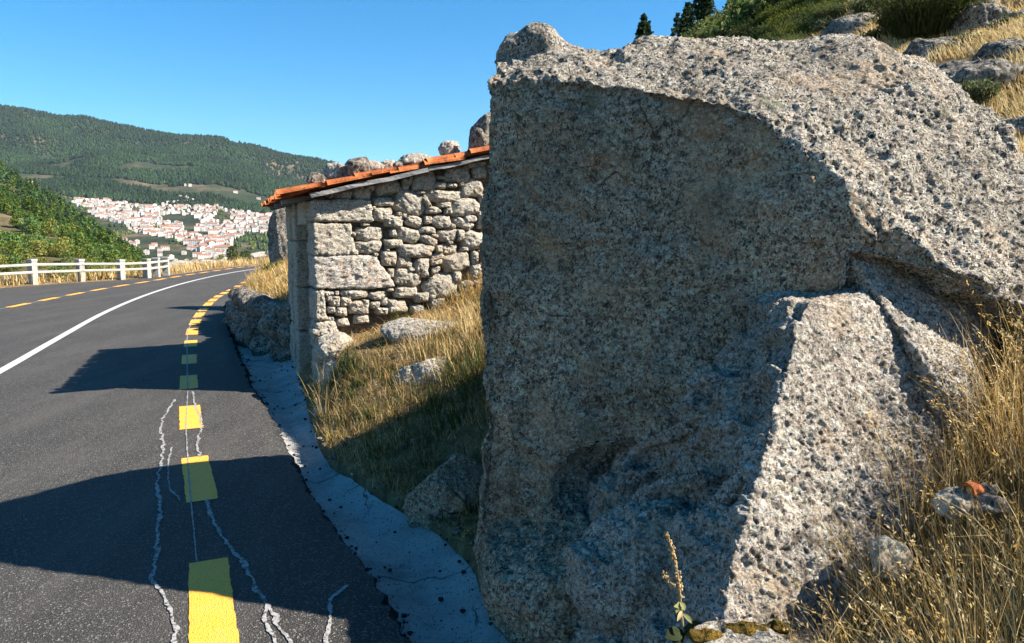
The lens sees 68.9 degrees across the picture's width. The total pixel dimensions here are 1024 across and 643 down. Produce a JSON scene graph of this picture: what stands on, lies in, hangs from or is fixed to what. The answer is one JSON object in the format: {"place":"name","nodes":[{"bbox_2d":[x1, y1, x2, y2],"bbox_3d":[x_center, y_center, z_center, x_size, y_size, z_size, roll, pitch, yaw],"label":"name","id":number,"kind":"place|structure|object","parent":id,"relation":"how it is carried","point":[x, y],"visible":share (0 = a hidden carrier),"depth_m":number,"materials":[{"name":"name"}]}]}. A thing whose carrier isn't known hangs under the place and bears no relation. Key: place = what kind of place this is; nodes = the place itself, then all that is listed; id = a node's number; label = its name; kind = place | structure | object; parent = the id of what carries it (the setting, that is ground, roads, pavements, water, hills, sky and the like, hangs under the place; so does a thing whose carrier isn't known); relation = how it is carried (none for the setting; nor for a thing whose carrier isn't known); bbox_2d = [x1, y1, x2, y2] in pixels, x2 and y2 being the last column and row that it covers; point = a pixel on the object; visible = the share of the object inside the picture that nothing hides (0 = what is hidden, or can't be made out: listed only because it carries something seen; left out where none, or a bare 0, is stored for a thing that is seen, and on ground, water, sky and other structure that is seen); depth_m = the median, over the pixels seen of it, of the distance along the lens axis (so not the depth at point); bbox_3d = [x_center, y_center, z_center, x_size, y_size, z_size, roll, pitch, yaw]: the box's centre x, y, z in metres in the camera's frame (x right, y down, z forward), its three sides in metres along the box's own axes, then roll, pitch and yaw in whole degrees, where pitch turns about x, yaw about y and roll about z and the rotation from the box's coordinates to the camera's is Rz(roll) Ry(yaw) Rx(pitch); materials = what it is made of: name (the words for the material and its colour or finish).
{"place":"outdoors","nodes":[
{"label":"outdoors","id":0,"kind":"place"},
{"bbox_2d":[0,254,288,322],"bbox_3d":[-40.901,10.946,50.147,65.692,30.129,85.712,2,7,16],"label":"verge","id":1,"kind":"structure","parent":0,"point":[95,280],"depth_m":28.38,"materials":[{"name":"beige plant"}]},
{"bbox_2d":[0,257,169,284],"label":"guardrail","id":2,"kind":"object","parent":1,"relation":"on","point":[32,271],"visible":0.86,"depth_m":27.26,"materials":[{"name":"concrete"}]},
{"bbox_2d":[249,252,267,261],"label":"rock","id":3,"kind":"object","parent":1,"relation":"on","point":[260,254],"visible":0.41,"depth_m":49.41,"materials":[{"name":"stone"}]},
{"bbox_2d":[0,107,325,263],"bbox_3d":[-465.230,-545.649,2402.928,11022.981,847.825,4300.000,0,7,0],"label":"valley terrain","id":4,"kind":"structure","parent":0,"point":[189,221],"depth_m":2094.52,"materials":[{"name":"green plant"}]},
{"bbox_2d":[0,180,113,284],"bbox_3d":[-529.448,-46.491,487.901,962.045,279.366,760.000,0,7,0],"label":"hillside","id":5,"kind":"structure","parent":4,"relation":"attached to","point":[4,220],"depth_m":156.31,"materials":[{"name":"plant"}]},
{"bbox_2d":[2,242,21,255],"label":"leafy tree","id":6,"kind":"object","parent":5,"relation":"on","point":[15,245],"visible":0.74,"depth_m":149.20,"materials":[{"name":"green plant"}]},
{"bbox_2d":[2,256,22,271],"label":"leafy tree","id":7,"kind":"object","parent":5,"relation":"on","point":[13,259],"visible":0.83,"depth_m":133.52,"materials":[{"name":"green plant"}]},
{"bbox_2d":[0,234,25,249],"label":"leafy tree","id":8,"kind":"object","parent":5,"relation":"on","point":[13,237],"visible":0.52,"depth_m":163.92,"materials":[{"name":"green plant"}]},
{"bbox_2d":[8,212,21,226],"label":"pine tree","id":9,"kind":"object","parent":5,"relation":"on","point":[14,215],"visible":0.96,"depth_m":261.96,"materials":[{"name":"green plant"}]},
{"bbox_2d":[13,248,36,260],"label":"leafy tree","id":10,"kind":"object","parent":5,"relation":"on","point":[20,251],"visible":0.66,"depth_m":146.61,"materials":[{"name":"green plant"}]},
{"bbox_2d":[16,217,42,232],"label":"leafy tree","id":11,"kind":"object","parent":5,"relation":"on","point":[30,221],"visible":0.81,"depth_m":252.66,"materials":[{"name":"green plant"}]},
{"bbox_2d":[25,197,40,212],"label":"pine tree","id":12,"kind":"object","parent":5,"relation":"on","point":[33,204],"visible":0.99,"depth_m":333.57,"materials":[{"name":"green plant"}]},
{"bbox_2d":[25,224,44,235],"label":"leafy tree","id":13,"kind":"object","parent":5,"relation":"on","point":[35,232],"visible":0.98,"depth_m":249.89,"materials":[{"name":"green plant"}]},
{"bbox_2d":[27,240,53,256],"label":"leafy tree","id":14,"kind":"object","parent":5,"relation":"on","point":[39,247],"visible":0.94,"depth_m":152.18,"materials":[{"name":"green plant"}]},
{"bbox_2d":[44,243,61,256],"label":"leafy tree","id":15,"kind":"object","parent":5,"relation":"on","point":[55,248],"visible":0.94,"depth_m":154.23,"materials":[{"name":"green plant"}]},
{"bbox_2d":[50,243,70,256],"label":"leafy tree","id":16,"kind":"object","parent":5,"relation":"on","point":[64,247],"visible":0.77,"depth_m":155.10,"materials":[{"name":"green plant"}]},
{"bbox_2d":[58,252,75,262],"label":"leafy tree","id":17,"kind":"object","parent":5,"relation":"on","point":[66,254],"visible":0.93,"depth_m":149.81,"materials":[{"name":"green plant"}]},
{"bbox_2d":[67,246,85,257],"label":"leafy tree","id":18,"kind":"object","parent":5,"relation":"on","point":[80,250],"visible":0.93,"depth_m":162.58,"materials":[{"name":"green plant"}]},
{"bbox_2d":[71,231,82,245],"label":"pine tree","id":19,"kind":"object","parent":5,"relation":"on","point":[76,237],"visible":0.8,"depth_m":262.26,"materials":[{"name":"green plant"}]},
{"bbox_2d":[0,160,160,268],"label":"pine wood","id":20,"kind":"object","parent":5,"relation":"on","point":[31,189],"visible":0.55,"depth_m":500.11,"materials":[{"name":"green plant"}]},
{"bbox_2d":[76,244,99,257],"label":"leafy tree","id":21,"kind":"object","parent":5,"relation":"on","point":[88,247],"visible":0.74,"depth_m":169.65,"materials":[{"name":"green plant"}]},
{"bbox_2d":[83,255,101,268],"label":"leafy tree","id":22,"kind":"object","parent":5,"relation":"on","point":[92,259],"visible":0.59,"depth_m":149.26,"materials":[{"name":"green plant"}]},
{"bbox_2d":[97,249,111,262],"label":"leafy tree","id":23,"kind":"object","parent":5,"relation":"on","point":[105,253],"visible":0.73,"depth_m":166.22,"materials":[{"name":"green plant"}]},
{"bbox_2d":[105,253,123,266],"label":"leafy tree","id":24,"kind":"object","parent":5,"relation":"on","point":[113,257],"visible":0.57,"depth_m":155.62,"materials":[{"name":"green plant"}]},
{"bbox_2d":[34,177,267,265],"bbox_3d":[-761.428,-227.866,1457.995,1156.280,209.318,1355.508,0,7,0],"label":"valley scrub","id":25,"kind":"object","parent":4,"relation":"on","point":[244,238],"visible":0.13,"depth_m":1426.12,"materials":[{"name":"green plant"}]},
{"bbox_2d":[0,104,335,212],"bbox_3d":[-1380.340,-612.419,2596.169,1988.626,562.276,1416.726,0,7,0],"label":"mountain forest","id":26,"kind":"object","parent":4,"relation":"on","point":[94,182],"visible":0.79,"depth_m":2705.98,"materials":[{"name":"green plant"}]},
{"bbox_2d":[71,195,271,226],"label":"town houses","id":27,"kind":"structure","parent":4,"relation":"on","point":[153,212],"depth_m":1738.03,"materials":[{"name":"white concrete"}]},
{"bbox_2d":[225,246,239,260],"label":"leafy tree","id":28,"kind":"object","parent":4,"relation":"on","point":[230,250],"visible":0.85,"depth_m":51.69,"materials":[{"name":"green plant"}]},
{"bbox_2d":[0,264,411,642],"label":"road","id":29,"kind":"structure","parent":0,"point":[83,409],"depth_m":5.05,"materials":[{"name":"grey asphalt"}]},
{"bbox_2d":[0,269,252,373],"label":"white centre line","id":30,"kind":"object","parent":29,"relation":"on","point":[28,355],"visible":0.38,"depth_m":12.72,"materials":[{"name":"paint"}]},
{"bbox_2d":[8,265,256,306],"bbox_3d":[-10.847,-2.436,35.480,7.781,0.001,56.583,1,7,7],"label":"yellow far line","id":31,"kind":"object","parent":29,"relation":"on","point":[94,290],"visible":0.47,"depth_m":21.72,"materials":[{"name":"paint"}]},
{"bbox_2d":[1,269,347,642],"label":"pale road lines","id":32,"kind":"object","parent":29,"relation":"on","point":[254,587],"visible":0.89,"depth_m":4.00,"materials":[{"name":"white paint"}]},
{"bbox_2d":[179,282,242,642],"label":"yellow edge line","id":33,"kind":"object","parent":29,"relation":"on","point":[212,616],"visible":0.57,"depth_m":3.73,"materials":[{"name":"paint"}]},
{"bbox_2d":[224,307,401,635],"bbox_3d":[-2.595,-1.997,32.434,12.044,0.133,62.752,1,7,5],"label":"road edge","id":34,"kind":"object","parent":29,"relation":"attached to","point":[392,612],"visible":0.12,"depth_m":5.72,"materials":[{"name":"asphalt"}]},
{"bbox_2d":[0,0,726,164],"label":"sky","id":35,"kind":"structure","parent":0,"point":[340,81],"materials":[{"name":"blue"}]},
{"bbox_2d":[258,0,1023,642],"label":"hillside bank","id":36,"kind":"structure","parent":0,"point":[458,546],"depth_m":5.21,"materials":[{"name":"brown plant"}]},
{"bbox_2d":[260,259,284,271],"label":"shrub","id":37,"kind":"object","parent":36,"relation":"on","point":[268,266],"visible":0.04,"depth_m":15.36,"materials":[{"name":"green plant"}]},
{"bbox_2d":[267,207,287,264],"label":"rock","id":38,"kind":"object","parent":36,"relation":"on","point":[277,239],"visible":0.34,"depth_m":16.59,"materials":[{"name":"stone"}]},
{"bbox_2d":[318,359,337,384],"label":"rock","id":39,"kind":"object","parent":36,"relation":"on","point":[327,366],"visible":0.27,"depth_m":7.54,"materials":[{"name":"stone"}]},
{"bbox_2d":[313,332,352,363],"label":"rock","id":40,"kind":"object","parent":36,"relation":"on","point":[327,346],"visible":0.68,"depth_m":7.65,"materials":[{"name":"stone"}]},
{"bbox_2d":[231,332,508,642],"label":"gutter","id":41,"kind":"object","parent":36,"relation":"on","point":[365,521],"visible":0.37,"depth_m":4.44,"materials":[{"name":"concrete"}]},
{"bbox_2d":[222,287,292,361],"bbox_3d":[-4.445,-0.059,12.911,0.801,1.040,5.426,-4,8,-30],"label":"boulder","id":42,"kind":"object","parent":41,"relation":"on","point":[265,327],"depth_m":11.50,"materials":[{"name":"stone"}]},
{"bbox_2d":[239,352,492,641],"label":"asphalt crumbs","id":43,"kind":"object","parent":41,"relation":"on","point":[410,633],"visible":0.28,"depth_m":4.28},
{"bbox_2d":[480,512,590,642],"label":"rock","id":44,"kind":"object","parent":41,"relation":"on","point":[525,598],"visible":0.59,"depth_m":3.14,"materials":[{"name":"stone"}]},
{"bbox_2d":[261,146,489,384],"bbox_3d":[-0.571,-1.022,9.963,5.109,3.520,3.356,-3,7,-21],"label":"stone hut","id":45,"kind":"object","parent":36,"relation":"on","point":[365,249],"visible":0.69,"depth_m":8.19,"materials":[{"name":"stone"}]},
{"bbox_2d":[306,172,323,183],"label":"stone","id":46,"kind":"object","parent":45,"relation":"on","point":[314,177],"visible":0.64,"depth_m":7.93,"materials":[{"name":"stone"}]},
{"bbox_2d":[323,162,347,179],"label":"stone","id":47,"kind":"object","parent":45,"relation":"on","point":[334,170],"visible":0.58,"depth_m":8.16,"materials":[{"name":"stone"}]},
{"bbox_2d":[345,156,371,175],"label":"stone","id":48,"kind":"object","parent":45,"relation":"on","point":[358,164],"visible":0.7,"depth_m":8.05,"materials":[{"name":"stone"}]},
{"bbox_2d":[369,160,383,169],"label":"stone","id":49,"kind":"object","parent":45,"relation":"on","point":[376,165],"visible":0.38,"depth_m":8.23,"materials":[{"name":"stone"}]},
{"bbox_2d":[380,159,395,167],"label":"stone","id":50,"kind":"object","parent":45,"relation":"on","point":[386,163],"visible":0.4,"depth_m":8.37,"materials":[{"name":"stone"}]},
{"bbox_2d":[398,153,430,165],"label":"stone","id":51,"kind":"object","parent":45,"relation":"on","point":[409,158],"visible":0.61,"depth_m":8.36,"materials":[{"name":"stone"}]},
{"bbox_2d":[438,140,460,154],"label":"stone","id":52,"kind":"object","parent":45,"relation":"on","point":[446,147],"visible":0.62,"depth_m":8.60,"materials":[{"name":"stone"}]},
{"bbox_2d":[470,127,488,147],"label":"stone","id":53,"kind":"object","parent":45,"relation":"on","point":[479,137],"visible":0.73,"depth_m":8.53,"materials":[{"name":"stone"}]},
{"bbox_2d":[468,112,490,148],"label":"rock","id":54,"kind":"object","parent":45,"relation":"on","point":[482,122],"visible":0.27,"depth_m":11.08,"materials":[{"name":"stone"}]},
{"bbox_2d":[290,266,490,540],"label":"bank grass","id":55,"kind":"structure","parent":36,"relation":"on","point":[469,375],"depth_m":6.27,"materials":[{"name":"yellow plant"}]},
{"bbox_2d":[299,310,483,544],"bbox_3d":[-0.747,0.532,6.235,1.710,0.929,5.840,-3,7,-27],"label":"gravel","id":56,"kind":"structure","parent":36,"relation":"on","point":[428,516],"depth_m":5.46,"materials":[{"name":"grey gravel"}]},
{"bbox_2d":[380,317,458,342],"bbox_3d":[-0.608,0.118,7.359,1.380,0.310,0.554,0,7,0],"label":"rock","id":57,"kind":"object","parent":36,"relation":"on","point":[394,330],"visible":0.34,"depth_m":7.19,"materials":[{"name":"stone"}]},
{"bbox_2d":[392,356,447,385],"bbox_3d":[-0.757,0.572,6.619,0.634,0.514,0.576,0,7,0],"label":"rock","id":58,"kind":"object","parent":36,"relation":"on","point":[416,368],"visible":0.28,"depth_m":6.52,"materials":[{"name":"stone"}]},
{"bbox_2d":[402,454,483,528],"bbox_3d":[-0.404,1.133,4.765,0.556,0.563,0.525,0,7,0],"label":"rock","id":59,"kind":"object","parent":36,"relation":"on","point":[452,481],"visible":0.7,"depth_m":4.57,"materials":[{"name":"stone"}]},
{"bbox_2d":[634,13,653,39],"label":"pine tree","id":60,"kind":"object","parent":36,"relation":"on","point":[644,27],"visible":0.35,"depth_m":43.15,"materials":[{"name":"green plant"}]},
{"bbox_2d":[670,12,680,35],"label":"pine tree","id":61,"kind":"object","parent":36,"relation":"on","point":[676,19],"visible":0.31,"depth_m":57.59,"materials":[{"name":"green plant"}]},
{"bbox_2d":[674,1,694,36],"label":"pine tree","id":62,"kind":"object","parent":36,"relation":"on","point":[683,26],"visible":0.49,"depth_m":55.48,"materials":[{"name":"green plant"}]},
{"bbox_2d":[686,0,715,32],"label":"pine tree","id":63,"kind":"object","parent":36,"relation":"on","point":[703,9],"visible":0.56,"depth_m":52.41,"materials":[{"name":"green plant"}]},
{"bbox_2d":[678,0,781,38],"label":"hill scrub","id":64,"kind":"object","parent":36,"relation":"on","point":[717,23],"visible":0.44,"depth_m":20.44,"materials":[{"name":"green plant"}]},
{"bbox_2d":[684,619,790,642],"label":"stone","id":65,"kind":"object","parent":36,"relation":"on","point":[725,631],"visible":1,"depth_m":2.06,"materials":[{"name":"stone"}]},
{"bbox_2d":[724,18,759,35],"bbox_3d":[6.159,-7.531,19.378,1.323,0.540,1.344,2,7,14],"label":"hill shrub","id":66,"kind":"object","parent":36,"relation":"on","point":[738,25],"visible":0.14,"depth_m":19.12,"materials":[{"name":"green plant"}]},
{"bbox_2d":[727,22,763,36],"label":"hill shrub","id":67,"kind":"object","parent":36,"relation":"on","point":[740,31],"visible":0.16,"depth_m":18.69,"materials":[{"name":"green plant"}]},
{"bbox_2d":[473,22,1023,583],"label":"boulder","id":68,"kind":"object","parent":36,"relation":"on","point":[659,214],"visible":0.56,"depth_m":3.23,"materials":[{"name":"stone"}]},
{"bbox_2d":[562,285,958,642],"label":"rock","id":69,"kind":"object","parent":36,"relation":"on","point":[766,411],"visible":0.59,"depth_m":2.63,"materials":[{"name":"stone"}]},
{"bbox_2d":[661,532,700,642],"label":"mullein","id":70,"kind":"object","parent":69,"relation":"on","point":[674,634],"visible":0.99,"depth_m":2.22,"materials":[{"name":"green plant"}]},
{"bbox_2d":[844,254,998,446],"bbox_3d":[1.655,0.278,3.004,0.842,1.386,0.561,0,7,0],"label":"rock","id":71,"kind":"object","parent":69,"relation":"on","point":[912,309],"visible":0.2,"depth_m":2.88,"materials":[{"name":"stone"}]},
{"bbox_2d":[751,21,783,37],"bbox_3d":[6.116,-6.721,17.314,1.199,0.488,1.190,5,8,37],"label":"hill shrub","id":72,"kind":"object","parent":36,"relation":"on","point":[762,31],"visible":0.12,"depth_m":17.15,"materials":[{"name":"green plant"}]},
{"bbox_2d":[752,2,786,21],"bbox_3d":[6.606,-7.627,18.570,1.263,0.501,1.295,-3,7,-26],"label":"hill shrub","id":73,"kind":"object","parent":36,"relation":"on","point":[765,13],"visible":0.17,"depth_m":18.42,"materials":[{"name":"green plant"}]},
{"bbox_2d":[757,17,786,33],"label":"hill shrub","id":74,"kind":"object","parent":36,"relation":"on","point":[772,23],"visible":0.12,"depth_m":17.15,"materials":[{"name":"green plant"}]},
{"bbox_2d":[763,26,795,39],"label":"hill shrub","id":75,"kind":"object","parent":36,"relation":"on","point":[775,35],"visible":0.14,"depth_m":16.15,"materials":[{"name":"green plant"}]},
{"bbox_2d":[770,2,802,18],"bbox_3d":[6.692,-7.390,17.860,1.182,0.458,1.153,-3,7,-23],"label":"hill shrub","id":76,"kind":"object","parent":36,"relation":"on","point":[783,8],"visible":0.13,"depth_m":17.75,"materials":[{"name":"green plant"}]},
{"bbox_2d":[777,4,808,19],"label":"hill shrub","id":77,"kind":"object","parent":36,"relation":"on","point":[792,11],"visible":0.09,"depth_m":16.91,"materials":[{"name":"green plant"}]},
{"bbox_2d":[778,10,809,25],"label":"hill shrub","id":78,"kind":"object","parent":36,"relation":"on","point":[790,17],"visible":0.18,"depth_m":16.56,"materials":[{"name":"green plant"}]},
{"bbox_2d":[791,17,824,34],"bbox_3d":[6.462,-6.292,15.964,1.085,0.442,1.077,-3,7,-23],"label":"hill shrub","id":79,"kind":"object","parent":36,"relation":"on","point":[808,26],"visible":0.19,"depth_m":15.78,"materials":[{"name":"green plant"}]},
{"bbox_2d":[793,12,833,27],"bbox_3d":[6.599,-6.403,16.019,1.120,0.443,1.064,-1,7,-12],"label":"hill shrub","id":80,"kind":"object","parent":36,"relation":"on","point":[813,17],"visible":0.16,"depth_m":15.87,"materials":[{"name":"green plant"}]},
{"bbox_2d":[795,0,839,15],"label":"hill shrub","id":81,"kind":"object","parent":36,"relation":"on","point":[813,7],"visible":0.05,"depth_m":16.44,"materials":[{"name":"green plant"}]},
{"bbox_2d":[810,14,847,34],"bbox_3d":[6.306,-5.785,14.667,0.764,0.476,0.818,-6,9,-44],"label":"shrub","id":82,"kind":"object","parent":36,"relation":"on","point":[823,23],"visible":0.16,"depth_m":14.59,"materials":[{"name":"green plant"}]},
{"bbox_2d":[810,0,851,18],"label":"hill shrub","id":83,"kind":"object","parent":36,"relation":"on","point":[836,12],"visible":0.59,"depth_m":15.54,"materials":[{"name":"green plant"}]},
{"bbox_2d":[819,12,880,35],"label":"rock","id":84,"kind":"object","parent":36,"relation":"on","point":[844,24],"visible":0.24,"depth_m":12.87,"materials":[{"name":"stone"}]},
{"bbox_2d":[848,0,889,13],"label":"shrub","id":85,"kind":"object","parent":36,"relation":"on","point":[855,5],"visible":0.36,"depth_m":14.28,"materials":[{"name":"green plant"}]},
{"bbox_2d":[859,27,887,39],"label":"shrub","id":86,"kind":"object","parent":36,"relation":"on","point":[871,32],"visible":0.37,"depth_m":11.66,"materials":[{"name":"green plant"}]},
{"bbox_2d":[737,101,1023,642],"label":"dry grass","id":87,"kind":"structure","parent":36,"relation":"on","point":[1015,391],"depth_m":2.28,"materials":[{"name":"yellow plant"}]},
{"bbox_2d":[931,486,973,519],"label":"stone","id":88,"kind":"object","parent":87,"relation":"on","point":[960,494],"visible":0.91,"depth_m":2.24,"materials":[{"name":"stone"}]},
{"bbox_2d":[963,481,984,496],"bbox_3d":[1.396,0.503,2.255,0.055,0.039,0.039,-3,7,-26],"label":"tile shard","id":89,"kind":"object","parent":88,"relation":"on","point":[979,488],"visible":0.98,"depth_m":2.24,"materials":[{"name":"ceramic"}]},
{"bbox_2d":[981,482,998,494],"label":"stone","id":90,"kind":"object","parent":87,"relation":"on","point":[987,487],"visible":0.67,"depth_m":2.31,"materials":[{"name":"stone"}]},
{"bbox_2d":[868,535,912,578],"bbox_3d":[1.137,0.707,2.245,0.129,0.120,0.118,0,7,0],"label":"stone","id":91,"kind":"object","parent":36,"relation":"on","point":[884,546],"visible":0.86,"depth_m":2.21,"materials":[{"name":"stone"}]},
{"bbox_2d":[809,0,1023,157],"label":"hill grass","id":92,"kind":"structure","parent":36,"relation":"on","point":[1015,28],"depth_m":8.43,"materials":[{"name":"yellow plant"}]},
{"bbox_2d":[858,0,991,40],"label":"shrub","id":93,"kind":"object","parent":36,"relation":"on","point":[903,19],"visible":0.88,"depth_m":10.70,"materials":[{"name":"green plant"}]},
{"bbox_2d":[902,36,965,61],"bbox_3d":[5.223,-3.199,9.287,1.128,0.599,0.967,0,7,0],"label":"rock","id":94,"kind":"object","parent":36,"relation":"on","point":[917,46],"visible":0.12,"depth_m":8.99,"materials":[{"name":"stone"}]},
{"bbox_2d":[950,29,988,47],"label":"dry grass","id":95,"kind":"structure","parent":36,"relation":"on","point":[967,36],"depth_m":8.82,"materials":[{"name":"yellow plant"}]},
{"bbox_2d":[947,3,1010,35],"bbox_3d":[6.632,-4.197,10.666,0.877,0.613,0.877,0,7,0],"label":"rock","id":96,"kind":"object","parent":36,"relation":"on","point":[981,15],"visible":0.37,"depth_m":10.32,"materials":[{"name":"stone"}]},
{"bbox_2d":[936,58,1023,88],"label":"rock","id":97,"kind":"object","parent":36,"relation":"on","point":[1003,71],"visible":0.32,"depth_m":6.75,"materials":[{"name":"stone"}]},
{"bbox_2d":[959,77,1003,106],"bbox_3d":[4.161,-2.055,6.701,0.423,0.284,0.442,6,9,41],"label":"shrub","id":98,"kind":"object","parent":36,"relation":"on","point":[984,90],"visible":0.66,"depth_m":6.59,"materials":[{"name":"green plant"}]},
{"bbox_2d":[969,493,1008,518],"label":"stone","id":99,"kind":"object","parent":36,"relation":"on","point":[991,504],"visible":0.8,"depth_m":2.25,"materials":[{"name":"stone"}]},
{"bbox_2d":[971,37,1023,61],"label":"rock","id":100,"kind":"object","parent":36,"relation":"on","point":[996,49],"visible":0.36,"depth_m":7.40,"materials":[{"name":"stone"}]},
{"bbox_2d":[987,11,1023,30],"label":"dry grass","id":101,"kind":"structure","parent":36,"relation":"on","point":[995,24],"depth_m":9.01,"materials":[{"name":"yellow plant"}]},
{"bbox_2d":[1000,116,1023,138],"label":"rock","id":102,"kind":"object","parent":36,"relation":"on","point":[1018,123],"visible":0.24,"depth_m":6.03,"materials":[{"name":"stone"}]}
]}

